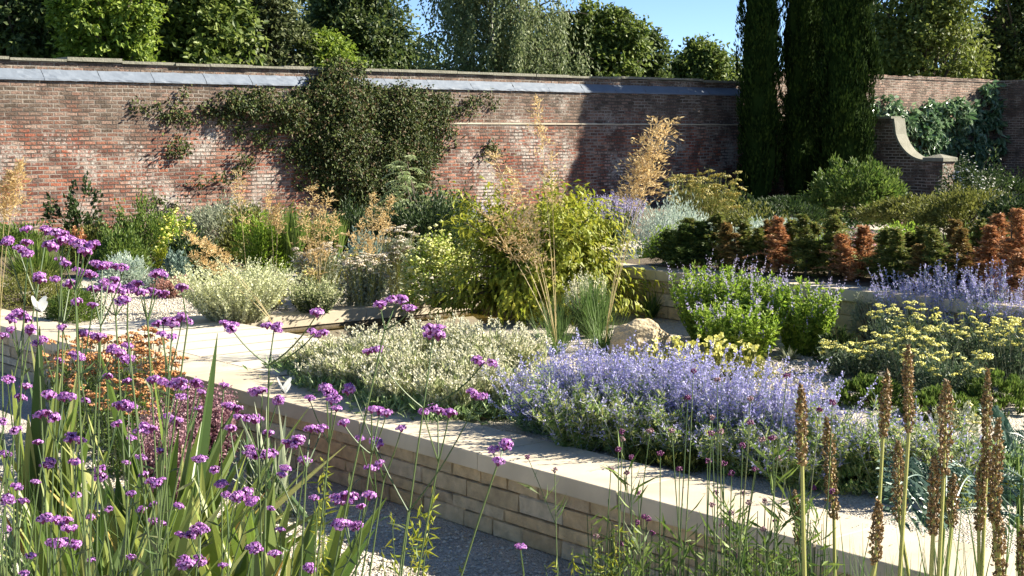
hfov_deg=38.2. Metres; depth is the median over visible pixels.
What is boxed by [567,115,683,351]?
golden oat grass
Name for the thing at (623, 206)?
lavender
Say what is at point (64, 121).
brick wall
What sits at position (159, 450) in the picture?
purple verbena
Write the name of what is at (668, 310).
stone wall
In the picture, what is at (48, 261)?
rosemary
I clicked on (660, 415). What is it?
russian sage
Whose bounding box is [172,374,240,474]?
purple spire plant
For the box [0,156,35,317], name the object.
golden oat grass
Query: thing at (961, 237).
young yew
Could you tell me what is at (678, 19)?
sky
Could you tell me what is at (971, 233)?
shrub
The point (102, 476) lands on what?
purple verbena
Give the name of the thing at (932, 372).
yarrow
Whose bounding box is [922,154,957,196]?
brick pier
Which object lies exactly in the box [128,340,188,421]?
yarrow
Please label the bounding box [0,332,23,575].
purple verbena
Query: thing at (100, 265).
purple verbena
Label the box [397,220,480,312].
shrub
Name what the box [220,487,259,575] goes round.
purple verbena
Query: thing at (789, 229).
young yew
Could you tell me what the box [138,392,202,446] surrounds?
purple spire plant
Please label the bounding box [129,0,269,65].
broadleaf tree
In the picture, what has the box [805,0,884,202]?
cypress tree
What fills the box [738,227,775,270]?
young yew
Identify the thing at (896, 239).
young yew
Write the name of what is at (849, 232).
shrub
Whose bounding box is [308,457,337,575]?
yellowing plant
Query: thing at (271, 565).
sword leaf plant
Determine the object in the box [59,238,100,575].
purple verbena
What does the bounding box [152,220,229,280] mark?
shrub
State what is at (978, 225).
young yew
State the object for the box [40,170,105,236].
climbing rose
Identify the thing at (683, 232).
young yew
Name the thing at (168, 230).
shrub
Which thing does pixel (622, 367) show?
yellow flower clump
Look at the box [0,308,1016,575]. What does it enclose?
stone wall
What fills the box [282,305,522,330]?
pool basin
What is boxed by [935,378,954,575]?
seed spike
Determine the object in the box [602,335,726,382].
yellow flower clump
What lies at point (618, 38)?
broadleaf tree
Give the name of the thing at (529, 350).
rose campion
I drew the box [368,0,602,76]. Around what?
birch tree
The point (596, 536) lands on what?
scabious
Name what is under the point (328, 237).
rosemary
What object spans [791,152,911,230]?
evergreen bush
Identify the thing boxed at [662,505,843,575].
green plant
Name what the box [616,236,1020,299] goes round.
terrace
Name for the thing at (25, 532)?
grass clump
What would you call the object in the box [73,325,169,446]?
yarrow
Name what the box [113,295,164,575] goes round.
purple verbena
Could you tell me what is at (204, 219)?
shrub
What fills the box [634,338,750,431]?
russian sage
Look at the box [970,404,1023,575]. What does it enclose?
blue green plant
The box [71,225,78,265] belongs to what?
red hot poker
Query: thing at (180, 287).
purple verbena
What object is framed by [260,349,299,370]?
rose campion
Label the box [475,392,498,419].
green plant
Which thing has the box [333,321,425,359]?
rose campion
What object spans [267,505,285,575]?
purple verbena
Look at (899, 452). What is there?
seed spike
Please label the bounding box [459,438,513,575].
purple verbena
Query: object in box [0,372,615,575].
gravel path
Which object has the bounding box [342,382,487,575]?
purple verbena
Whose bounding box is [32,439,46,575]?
purple verbena
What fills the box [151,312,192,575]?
purple verbena
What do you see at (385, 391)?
rose campion
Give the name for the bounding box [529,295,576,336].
grass clump
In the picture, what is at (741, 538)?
scabious
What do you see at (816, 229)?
young yew
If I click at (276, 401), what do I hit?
purple verbena
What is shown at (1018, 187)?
evergreen bush
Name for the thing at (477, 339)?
rose campion
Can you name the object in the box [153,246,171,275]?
shrub
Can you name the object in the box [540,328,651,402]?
russian sage
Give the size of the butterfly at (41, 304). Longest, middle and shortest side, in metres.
0.041 x 0.041 x 0.040 m
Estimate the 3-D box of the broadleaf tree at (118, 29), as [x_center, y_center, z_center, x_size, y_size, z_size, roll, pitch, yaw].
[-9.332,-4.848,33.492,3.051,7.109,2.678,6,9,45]
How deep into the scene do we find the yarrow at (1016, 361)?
10.46 m
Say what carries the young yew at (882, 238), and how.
on the terrace at (862, 281)
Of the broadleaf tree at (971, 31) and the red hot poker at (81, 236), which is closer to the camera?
the red hot poker at (81, 236)
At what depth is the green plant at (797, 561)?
4.68 m
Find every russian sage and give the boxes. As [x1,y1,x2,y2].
[480,348,607,435]
[513,365,637,451]
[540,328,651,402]
[576,330,703,418]
[581,372,686,454]
[633,390,733,464]
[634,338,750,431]
[678,405,794,476]
[681,345,804,434]
[735,411,860,490]
[743,357,877,442]
[789,390,897,479]
[843,396,942,498]
[855,264,955,332]
[895,253,1001,350]
[910,404,1015,503]
[942,259,1023,358]
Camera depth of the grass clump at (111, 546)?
5.15 m
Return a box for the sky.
[282,0,1011,70]
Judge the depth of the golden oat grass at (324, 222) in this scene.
15.04 m
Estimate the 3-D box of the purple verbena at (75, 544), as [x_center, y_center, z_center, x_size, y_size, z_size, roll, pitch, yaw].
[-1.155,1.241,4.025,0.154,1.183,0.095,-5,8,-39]
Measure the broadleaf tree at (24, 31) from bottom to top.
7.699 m
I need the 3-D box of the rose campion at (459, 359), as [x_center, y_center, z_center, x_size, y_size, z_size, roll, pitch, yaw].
[-0.277,0.590,9.788,0.869,0.501,0.898,-6,8,-42]
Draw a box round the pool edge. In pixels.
[161,298,478,328]
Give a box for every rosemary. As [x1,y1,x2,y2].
[0,240,79,288]
[269,204,312,271]
[311,211,349,269]
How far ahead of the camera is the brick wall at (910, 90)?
43.16 m
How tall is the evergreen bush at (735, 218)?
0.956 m
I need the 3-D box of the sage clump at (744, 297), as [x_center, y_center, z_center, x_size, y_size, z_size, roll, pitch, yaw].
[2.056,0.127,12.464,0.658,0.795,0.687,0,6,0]
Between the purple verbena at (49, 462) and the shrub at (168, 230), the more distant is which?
the shrub at (168, 230)
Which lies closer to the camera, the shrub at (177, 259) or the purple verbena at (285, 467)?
the purple verbena at (285, 467)
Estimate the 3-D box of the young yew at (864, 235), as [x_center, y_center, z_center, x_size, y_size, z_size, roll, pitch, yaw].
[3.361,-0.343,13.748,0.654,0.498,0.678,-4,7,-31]
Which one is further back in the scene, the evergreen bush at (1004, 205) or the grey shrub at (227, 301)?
the evergreen bush at (1004, 205)
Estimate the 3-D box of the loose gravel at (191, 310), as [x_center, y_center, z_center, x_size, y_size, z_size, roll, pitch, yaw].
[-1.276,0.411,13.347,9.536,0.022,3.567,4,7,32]
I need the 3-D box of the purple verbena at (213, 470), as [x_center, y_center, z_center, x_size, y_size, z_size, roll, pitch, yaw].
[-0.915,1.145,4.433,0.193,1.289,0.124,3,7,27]
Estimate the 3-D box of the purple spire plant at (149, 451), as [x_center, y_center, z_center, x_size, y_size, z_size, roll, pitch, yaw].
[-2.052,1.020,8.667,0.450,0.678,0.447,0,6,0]
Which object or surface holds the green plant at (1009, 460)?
on the gravel terrace at (861, 506)
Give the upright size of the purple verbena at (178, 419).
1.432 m
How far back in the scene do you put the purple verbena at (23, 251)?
3.97 m
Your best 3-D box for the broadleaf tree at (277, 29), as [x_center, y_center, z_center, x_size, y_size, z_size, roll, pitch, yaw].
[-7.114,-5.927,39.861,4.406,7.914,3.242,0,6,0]
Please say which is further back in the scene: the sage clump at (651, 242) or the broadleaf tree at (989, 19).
the broadleaf tree at (989, 19)
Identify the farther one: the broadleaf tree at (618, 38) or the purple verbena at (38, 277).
the broadleaf tree at (618, 38)
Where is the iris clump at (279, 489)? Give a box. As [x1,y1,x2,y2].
[224,402,310,524]
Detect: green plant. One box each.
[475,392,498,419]
[576,499,722,575]
[613,436,715,473]
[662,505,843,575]
[715,434,865,483]
[743,519,847,575]
[816,446,911,497]
[874,448,981,573]
[913,389,984,454]
[919,474,1015,507]
[954,432,1023,500]
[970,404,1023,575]
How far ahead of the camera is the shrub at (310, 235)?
19.87 m
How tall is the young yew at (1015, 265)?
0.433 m
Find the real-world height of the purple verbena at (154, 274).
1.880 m
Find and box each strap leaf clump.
[709,489,968,575]
[763,497,1021,575]
[838,483,1021,575]
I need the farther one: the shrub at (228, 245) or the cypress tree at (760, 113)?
the cypress tree at (760, 113)
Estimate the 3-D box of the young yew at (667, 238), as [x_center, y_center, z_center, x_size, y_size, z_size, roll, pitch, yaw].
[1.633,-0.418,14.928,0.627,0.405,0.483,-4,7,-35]
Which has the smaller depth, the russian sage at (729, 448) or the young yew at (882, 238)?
the russian sage at (729, 448)
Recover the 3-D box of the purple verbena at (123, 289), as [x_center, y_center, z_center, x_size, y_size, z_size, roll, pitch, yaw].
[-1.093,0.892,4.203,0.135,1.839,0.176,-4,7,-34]
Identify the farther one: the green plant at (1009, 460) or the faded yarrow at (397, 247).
the faded yarrow at (397, 247)
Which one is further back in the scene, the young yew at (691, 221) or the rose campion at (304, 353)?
the young yew at (691, 221)
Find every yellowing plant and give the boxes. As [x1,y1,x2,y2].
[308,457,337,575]
[379,486,440,575]
[544,522,638,575]
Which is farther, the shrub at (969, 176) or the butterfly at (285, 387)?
the shrub at (969, 176)
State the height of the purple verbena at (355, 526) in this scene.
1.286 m
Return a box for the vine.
[867,79,1022,181]
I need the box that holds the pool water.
[283,312,515,339]
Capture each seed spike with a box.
[791,489,801,572]
[794,383,808,575]
[820,416,840,575]
[867,499,884,575]
[875,368,893,575]
[888,439,909,575]
[898,343,916,575]
[925,454,942,575]
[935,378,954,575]
[944,473,960,575]
[972,457,987,575]
[980,367,993,575]
[986,417,1004,575]
[990,513,1008,575]
[1015,524,1023,575]
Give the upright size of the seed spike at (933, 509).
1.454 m
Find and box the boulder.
[607,318,670,356]
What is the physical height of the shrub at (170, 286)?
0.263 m
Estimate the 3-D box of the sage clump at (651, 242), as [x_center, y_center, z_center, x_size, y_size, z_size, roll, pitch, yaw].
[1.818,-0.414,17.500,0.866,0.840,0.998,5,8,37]
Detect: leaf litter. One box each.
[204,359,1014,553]
[310,512,527,572]
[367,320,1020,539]
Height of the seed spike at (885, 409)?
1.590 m
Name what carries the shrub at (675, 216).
on the gravel terrace at (861, 506)
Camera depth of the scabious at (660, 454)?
4.39 m
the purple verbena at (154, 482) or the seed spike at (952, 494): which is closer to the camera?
the purple verbena at (154, 482)
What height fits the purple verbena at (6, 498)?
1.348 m
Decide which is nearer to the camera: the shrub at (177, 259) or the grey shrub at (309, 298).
the grey shrub at (309, 298)
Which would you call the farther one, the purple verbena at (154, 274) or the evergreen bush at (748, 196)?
the evergreen bush at (748, 196)
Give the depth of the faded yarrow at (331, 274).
15.76 m
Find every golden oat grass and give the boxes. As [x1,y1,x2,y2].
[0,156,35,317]
[181,229,272,323]
[223,170,261,264]
[259,189,286,311]
[292,184,347,291]
[341,190,402,296]
[476,93,593,354]
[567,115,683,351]
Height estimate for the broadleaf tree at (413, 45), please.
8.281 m
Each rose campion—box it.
[242,331,367,377]
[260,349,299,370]
[270,355,334,389]
[297,341,396,396]
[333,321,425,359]
[339,359,434,414]
[341,338,453,401]
[385,312,482,360]
[396,362,506,424]
[420,339,513,395]
[445,317,551,381]
[463,356,549,423]
[495,328,552,385]
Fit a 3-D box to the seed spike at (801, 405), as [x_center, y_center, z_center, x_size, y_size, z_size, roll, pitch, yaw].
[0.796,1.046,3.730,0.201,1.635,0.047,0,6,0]
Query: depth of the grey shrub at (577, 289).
13.24 m
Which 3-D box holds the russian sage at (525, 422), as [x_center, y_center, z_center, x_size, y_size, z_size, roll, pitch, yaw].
[0.201,0.638,9.005,0.791,0.544,0.742,0,6,0]
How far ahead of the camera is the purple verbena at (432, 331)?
3.92 m
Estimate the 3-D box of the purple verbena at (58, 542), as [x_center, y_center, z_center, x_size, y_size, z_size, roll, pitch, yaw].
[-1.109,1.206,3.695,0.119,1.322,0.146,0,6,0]
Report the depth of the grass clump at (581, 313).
13.01 m
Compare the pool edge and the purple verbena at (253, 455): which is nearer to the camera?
the purple verbena at (253, 455)
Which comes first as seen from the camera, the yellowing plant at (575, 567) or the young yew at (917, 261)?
the yellowing plant at (575, 567)
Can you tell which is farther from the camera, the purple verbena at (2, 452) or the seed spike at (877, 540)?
the purple verbena at (2, 452)
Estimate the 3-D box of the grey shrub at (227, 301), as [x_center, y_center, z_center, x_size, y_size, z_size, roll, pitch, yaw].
[-2.648,0.012,14.085,1.350,0.657,1.330,0,6,0]
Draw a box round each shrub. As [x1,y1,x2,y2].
[0,218,65,256]
[0,263,84,310]
[40,281,107,322]
[53,218,114,267]
[87,222,155,278]
[93,249,160,291]
[97,187,175,267]
[147,273,191,297]
[150,206,198,267]
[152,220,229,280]
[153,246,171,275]
[156,246,194,288]
[162,254,305,323]
[178,189,272,245]
[212,199,300,262]
[230,209,291,273]
[270,200,339,264]
[285,274,344,314]
[313,190,377,252]
[327,225,387,286]
[341,197,423,256]
[351,155,482,251]
[374,178,487,270]
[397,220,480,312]
[401,170,669,328]
[562,267,606,335]
[616,184,711,259]
[658,238,716,266]
[661,169,747,227]
[732,214,763,232]
[750,214,823,239]
[823,251,869,276]
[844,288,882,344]
[847,223,879,255]
[873,218,926,245]
[932,220,972,279]
[934,144,1015,217]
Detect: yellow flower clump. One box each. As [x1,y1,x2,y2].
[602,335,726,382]
[603,354,641,382]
[642,332,757,384]
[701,339,791,389]
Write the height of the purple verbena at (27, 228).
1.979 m
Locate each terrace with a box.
[3,192,1023,555]
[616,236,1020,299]
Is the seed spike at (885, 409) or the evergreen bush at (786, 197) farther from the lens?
the evergreen bush at (786, 197)
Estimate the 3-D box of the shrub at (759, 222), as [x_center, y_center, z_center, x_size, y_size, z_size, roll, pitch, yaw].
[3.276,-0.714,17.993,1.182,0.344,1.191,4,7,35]
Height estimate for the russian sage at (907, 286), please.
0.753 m
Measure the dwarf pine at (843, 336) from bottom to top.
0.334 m
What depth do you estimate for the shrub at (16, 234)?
21.88 m
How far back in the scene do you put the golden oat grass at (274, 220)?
14.96 m
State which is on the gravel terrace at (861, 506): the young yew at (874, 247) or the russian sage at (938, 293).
the russian sage at (938, 293)
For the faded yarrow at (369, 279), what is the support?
on the gravel terrace at (861, 506)
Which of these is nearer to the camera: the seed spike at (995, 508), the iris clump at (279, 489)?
the seed spike at (995, 508)
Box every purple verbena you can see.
[0,235,34,575]
[0,271,46,541]
[0,308,36,444]
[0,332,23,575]
[0,375,31,575]
[0,417,22,564]
[0,450,12,575]
[0,493,15,575]
[2,525,36,569]
[10,479,41,575]
[12,225,53,575]
[18,570,29,575]
[26,335,63,569]
[32,389,90,575]
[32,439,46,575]
[35,512,77,575]
[40,432,90,575]
[41,228,76,575]
[49,256,91,575]
[56,297,128,575]
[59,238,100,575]
[61,537,95,575]
[68,333,126,575]
[70,464,107,575]
[75,373,131,575]
[76,260,129,575]
[85,506,113,575]
[86,281,143,574]
[110,399,157,575]
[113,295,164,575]
[119,342,163,575]
[122,434,163,575]
[123,471,165,575]
[126,553,136,575]
[131,268,169,575]
[132,501,183,575]
[142,377,205,575]
[146,375,189,575]
[149,412,183,575]
[151,283,187,563]
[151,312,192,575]
[155,330,178,575]
[174,521,210,575]
[175,554,206,575]
[191,454,228,575]
[205,382,243,574]
[218,562,228,575]
[219,308,328,575]
[220,424,257,575]
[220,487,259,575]
[229,429,278,575]
[233,386,284,575]
[244,541,281,575]
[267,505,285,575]
[276,455,312,575]
[281,424,328,575]
[300,494,319,575]
[302,562,315,575]
[304,382,342,575]
[325,294,416,575]
[329,490,376,575]
[337,405,392,575]
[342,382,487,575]
[348,520,363,575]
[354,434,384,575]
[362,323,497,575]
[367,424,406,575]
[416,403,457,575]
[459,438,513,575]
[514,543,526,575]
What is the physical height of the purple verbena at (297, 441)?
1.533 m
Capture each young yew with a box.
[643,223,713,267]
[646,227,677,264]
[665,217,724,266]
[672,219,743,268]
[675,212,744,269]
[711,221,759,270]
[717,219,798,269]
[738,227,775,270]
[740,219,789,270]
[741,215,796,274]
[768,218,815,272]
[782,214,828,277]
[789,221,833,275]
[791,206,861,277]
[811,220,859,276]
[811,233,881,282]
[838,224,877,276]
[851,225,908,282]
[854,226,911,278]
[861,227,918,285]
[887,231,925,281]
[891,243,939,288]
[897,224,983,290]
[904,223,953,280]
[929,218,978,280]
[942,227,979,288]
[947,217,985,261]
[958,224,1009,291]
[974,212,1014,285]
[978,208,1023,295]
[981,247,1023,299]
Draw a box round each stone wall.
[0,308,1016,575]
[602,263,1023,363]
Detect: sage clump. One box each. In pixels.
[634,220,677,258]
[666,248,763,342]
[686,294,787,357]
[718,256,791,349]
[769,270,844,356]
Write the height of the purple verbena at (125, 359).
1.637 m
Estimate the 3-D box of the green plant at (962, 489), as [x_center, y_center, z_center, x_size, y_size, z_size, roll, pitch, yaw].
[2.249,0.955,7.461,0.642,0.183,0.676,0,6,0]
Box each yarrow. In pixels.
[33,335,113,437]
[63,369,176,477]
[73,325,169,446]
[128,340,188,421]
[285,242,357,291]
[337,252,399,309]
[372,224,419,294]
[816,334,889,378]
[858,300,941,366]
[865,324,966,386]
[897,343,994,401]
[925,310,1023,378]
[975,316,1023,388]
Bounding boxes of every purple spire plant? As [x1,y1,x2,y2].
[126,407,198,501]
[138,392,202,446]
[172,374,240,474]
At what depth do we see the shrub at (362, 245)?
17.42 m
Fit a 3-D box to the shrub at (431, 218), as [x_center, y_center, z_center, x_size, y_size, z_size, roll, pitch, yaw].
[-1.082,-0.850,19.566,1.690,1.220,1.677,-2,7,-22]
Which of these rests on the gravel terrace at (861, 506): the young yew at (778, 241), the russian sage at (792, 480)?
the russian sage at (792, 480)
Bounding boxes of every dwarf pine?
[811,323,859,361]
[827,371,913,409]
[895,383,983,423]
[952,367,1023,417]
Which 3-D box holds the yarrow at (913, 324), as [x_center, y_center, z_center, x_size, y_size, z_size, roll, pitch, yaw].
[3.026,0.391,11.477,0.680,0.555,0.614,0,6,0]
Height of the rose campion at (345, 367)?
0.415 m
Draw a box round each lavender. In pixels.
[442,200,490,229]
[576,191,646,244]
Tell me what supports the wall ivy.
attached to the brick wall at (64, 121)
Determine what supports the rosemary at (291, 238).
on the gravel terrace at (861, 506)
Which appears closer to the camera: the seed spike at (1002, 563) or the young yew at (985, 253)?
the seed spike at (1002, 563)
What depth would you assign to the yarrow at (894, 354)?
10.66 m
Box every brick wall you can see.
[0,56,772,234]
[773,73,994,195]
[788,116,924,202]
[992,80,1023,186]
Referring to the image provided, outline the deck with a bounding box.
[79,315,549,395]
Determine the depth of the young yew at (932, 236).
12.70 m
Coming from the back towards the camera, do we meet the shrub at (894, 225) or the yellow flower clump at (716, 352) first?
the shrub at (894, 225)
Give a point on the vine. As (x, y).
(928, 132)
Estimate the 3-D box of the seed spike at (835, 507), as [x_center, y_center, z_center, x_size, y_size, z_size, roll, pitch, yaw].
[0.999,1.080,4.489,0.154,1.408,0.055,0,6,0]
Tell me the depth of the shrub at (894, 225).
15.52 m
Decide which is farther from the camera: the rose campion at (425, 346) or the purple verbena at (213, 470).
the rose campion at (425, 346)
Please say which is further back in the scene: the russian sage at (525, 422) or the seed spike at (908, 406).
the russian sage at (525, 422)
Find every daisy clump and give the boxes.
[261,266,288,309]
[293,267,318,300]
[334,247,359,304]
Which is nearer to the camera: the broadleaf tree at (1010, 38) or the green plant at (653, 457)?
the green plant at (653, 457)
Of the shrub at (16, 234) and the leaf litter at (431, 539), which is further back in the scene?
the shrub at (16, 234)
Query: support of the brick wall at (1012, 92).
on the ground
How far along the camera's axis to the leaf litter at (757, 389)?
9.20 m
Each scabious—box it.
[518,454,598,575]
[595,428,671,575]
[627,368,729,575]
[704,396,794,575]
[709,466,819,575]
[743,372,844,575]
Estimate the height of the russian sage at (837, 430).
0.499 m
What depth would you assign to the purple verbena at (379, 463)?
3.89 m
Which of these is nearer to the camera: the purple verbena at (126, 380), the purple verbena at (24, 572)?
the purple verbena at (24, 572)
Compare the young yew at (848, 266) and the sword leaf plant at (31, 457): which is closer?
the sword leaf plant at (31, 457)
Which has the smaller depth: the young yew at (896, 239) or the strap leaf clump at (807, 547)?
the strap leaf clump at (807, 547)
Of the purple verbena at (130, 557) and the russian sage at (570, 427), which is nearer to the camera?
the purple verbena at (130, 557)
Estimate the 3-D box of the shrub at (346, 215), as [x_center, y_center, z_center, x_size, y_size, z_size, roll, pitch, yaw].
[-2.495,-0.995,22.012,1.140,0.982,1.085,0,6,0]
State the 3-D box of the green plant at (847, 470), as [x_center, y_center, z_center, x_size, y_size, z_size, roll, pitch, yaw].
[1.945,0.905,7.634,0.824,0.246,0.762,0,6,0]
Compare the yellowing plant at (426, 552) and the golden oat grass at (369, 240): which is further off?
the golden oat grass at (369, 240)
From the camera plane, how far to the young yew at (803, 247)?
13.69 m
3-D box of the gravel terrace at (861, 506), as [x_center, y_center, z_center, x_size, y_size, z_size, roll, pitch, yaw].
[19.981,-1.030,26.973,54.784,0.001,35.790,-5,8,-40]
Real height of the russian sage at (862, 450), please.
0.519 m
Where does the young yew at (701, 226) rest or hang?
on the terrace at (862, 281)
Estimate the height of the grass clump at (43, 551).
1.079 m
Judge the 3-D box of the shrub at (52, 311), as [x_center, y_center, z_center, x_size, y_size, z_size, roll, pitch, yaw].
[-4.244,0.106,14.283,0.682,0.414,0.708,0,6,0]
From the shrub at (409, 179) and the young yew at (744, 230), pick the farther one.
the shrub at (409, 179)
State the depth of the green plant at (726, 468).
7.78 m
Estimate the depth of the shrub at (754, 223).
15.49 m
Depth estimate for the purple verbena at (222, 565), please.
3.95 m
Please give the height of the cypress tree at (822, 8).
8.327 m
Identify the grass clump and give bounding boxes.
[0,436,153,575]
[9,489,82,575]
[28,480,244,575]
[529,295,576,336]
[561,273,628,336]
[638,288,664,316]
[773,345,801,360]
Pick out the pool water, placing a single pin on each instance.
(336, 330)
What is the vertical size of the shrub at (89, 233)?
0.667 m
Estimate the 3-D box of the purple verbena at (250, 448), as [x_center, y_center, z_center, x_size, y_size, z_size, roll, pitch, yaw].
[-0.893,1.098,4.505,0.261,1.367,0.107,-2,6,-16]
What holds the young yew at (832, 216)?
on the terrace at (862, 281)
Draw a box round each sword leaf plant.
[0,326,111,575]
[0,333,345,571]
[0,458,263,575]
[161,476,386,575]
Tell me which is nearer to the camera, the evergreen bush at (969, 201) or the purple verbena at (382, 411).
the purple verbena at (382, 411)
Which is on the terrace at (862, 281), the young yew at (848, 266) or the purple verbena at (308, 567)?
the young yew at (848, 266)
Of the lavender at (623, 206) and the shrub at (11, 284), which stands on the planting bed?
the shrub at (11, 284)
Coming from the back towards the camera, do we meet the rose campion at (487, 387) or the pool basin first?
the pool basin
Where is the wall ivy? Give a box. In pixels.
[128,56,515,224]
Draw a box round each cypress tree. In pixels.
[732,0,789,199]
[778,0,823,196]
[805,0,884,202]
[807,0,825,196]
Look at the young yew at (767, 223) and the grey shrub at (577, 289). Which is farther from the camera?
the young yew at (767, 223)
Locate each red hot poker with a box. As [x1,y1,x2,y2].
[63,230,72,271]
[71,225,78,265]
[78,228,88,269]
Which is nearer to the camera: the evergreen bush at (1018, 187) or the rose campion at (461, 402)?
the rose campion at (461, 402)
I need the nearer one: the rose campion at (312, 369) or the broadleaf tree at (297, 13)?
the rose campion at (312, 369)
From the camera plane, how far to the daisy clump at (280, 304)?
15.08 m
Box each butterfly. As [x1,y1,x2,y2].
[31,296,47,311]
[277,377,291,392]
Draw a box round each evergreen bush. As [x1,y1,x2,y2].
[719,190,757,205]
[724,192,790,232]
[724,198,863,234]
[753,193,808,209]
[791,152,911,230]
[847,191,969,228]
[900,180,1015,235]
[936,165,1023,199]
[974,191,1023,238]
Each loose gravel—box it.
[91,292,853,396]
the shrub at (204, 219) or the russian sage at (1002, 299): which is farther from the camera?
the shrub at (204, 219)
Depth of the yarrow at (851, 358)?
10.96 m
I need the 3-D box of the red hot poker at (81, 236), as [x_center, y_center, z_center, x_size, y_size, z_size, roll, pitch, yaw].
[-5.533,-0.498,19.050,0.189,0.593,0.141,0,6,0]
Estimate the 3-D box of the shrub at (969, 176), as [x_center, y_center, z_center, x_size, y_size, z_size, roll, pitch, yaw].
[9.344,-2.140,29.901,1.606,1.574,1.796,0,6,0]
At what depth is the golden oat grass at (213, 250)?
13.58 m
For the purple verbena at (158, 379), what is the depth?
4.03 m
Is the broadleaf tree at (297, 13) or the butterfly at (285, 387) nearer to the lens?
the butterfly at (285, 387)
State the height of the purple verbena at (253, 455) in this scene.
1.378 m
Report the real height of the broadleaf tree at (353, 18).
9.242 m
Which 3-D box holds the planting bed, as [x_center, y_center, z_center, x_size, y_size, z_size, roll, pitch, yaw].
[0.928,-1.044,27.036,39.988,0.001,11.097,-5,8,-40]
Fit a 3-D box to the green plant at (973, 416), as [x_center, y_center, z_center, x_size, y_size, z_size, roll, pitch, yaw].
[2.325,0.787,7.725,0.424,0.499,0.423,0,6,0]
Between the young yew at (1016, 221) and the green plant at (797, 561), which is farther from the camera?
the young yew at (1016, 221)
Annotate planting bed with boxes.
[0,195,1020,310]
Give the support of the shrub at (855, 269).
on the terrace at (862, 281)
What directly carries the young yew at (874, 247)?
on the terrace at (862, 281)
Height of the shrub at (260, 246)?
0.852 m
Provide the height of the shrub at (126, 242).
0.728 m
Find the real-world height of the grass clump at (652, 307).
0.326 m
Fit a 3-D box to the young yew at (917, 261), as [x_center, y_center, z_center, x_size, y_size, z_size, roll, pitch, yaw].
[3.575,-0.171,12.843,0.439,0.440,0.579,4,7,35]
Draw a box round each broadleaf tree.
[0,0,67,58]
[40,0,173,61]
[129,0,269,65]
[230,0,322,66]
[268,0,309,57]
[287,0,426,69]
[289,24,371,67]
[368,16,450,69]
[543,0,657,76]
[634,25,686,77]
[663,32,740,80]
[669,41,742,80]
[867,0,1016,78]
[938,6,987,77]
[969,8,1003,79]
[973,0,1023,79]
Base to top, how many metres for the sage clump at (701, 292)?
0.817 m
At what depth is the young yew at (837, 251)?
13.82 m
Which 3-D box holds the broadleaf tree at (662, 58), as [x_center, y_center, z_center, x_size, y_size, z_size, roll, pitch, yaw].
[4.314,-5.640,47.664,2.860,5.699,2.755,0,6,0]
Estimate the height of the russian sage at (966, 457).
0.505 m
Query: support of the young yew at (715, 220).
on the terrace at (862, 281)
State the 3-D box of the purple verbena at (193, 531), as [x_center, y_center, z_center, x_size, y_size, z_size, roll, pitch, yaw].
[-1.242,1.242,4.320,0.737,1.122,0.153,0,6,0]
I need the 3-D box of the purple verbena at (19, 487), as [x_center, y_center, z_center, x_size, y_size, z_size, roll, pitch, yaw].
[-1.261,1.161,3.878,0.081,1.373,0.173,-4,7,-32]
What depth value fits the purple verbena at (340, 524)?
3.71 m
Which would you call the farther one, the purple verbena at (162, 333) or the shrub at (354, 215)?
the shrub at (354, 215)
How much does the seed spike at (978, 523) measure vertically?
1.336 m
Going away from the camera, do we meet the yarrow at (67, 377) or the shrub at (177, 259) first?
the yarrow at (67, 377)
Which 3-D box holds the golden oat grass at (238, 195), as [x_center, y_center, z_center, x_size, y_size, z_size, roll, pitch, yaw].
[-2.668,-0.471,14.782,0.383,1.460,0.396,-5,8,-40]
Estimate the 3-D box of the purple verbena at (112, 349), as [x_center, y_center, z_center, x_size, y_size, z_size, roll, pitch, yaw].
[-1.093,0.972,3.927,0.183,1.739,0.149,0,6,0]
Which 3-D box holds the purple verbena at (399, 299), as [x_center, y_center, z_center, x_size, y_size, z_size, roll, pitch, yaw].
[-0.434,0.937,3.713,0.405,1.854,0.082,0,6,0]
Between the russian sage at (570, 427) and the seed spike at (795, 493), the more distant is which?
the russian sage at (570, 427)
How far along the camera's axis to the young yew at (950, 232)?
13.10 m
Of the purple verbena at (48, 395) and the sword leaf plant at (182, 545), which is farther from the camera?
the sword leaf plant at (182, 545)

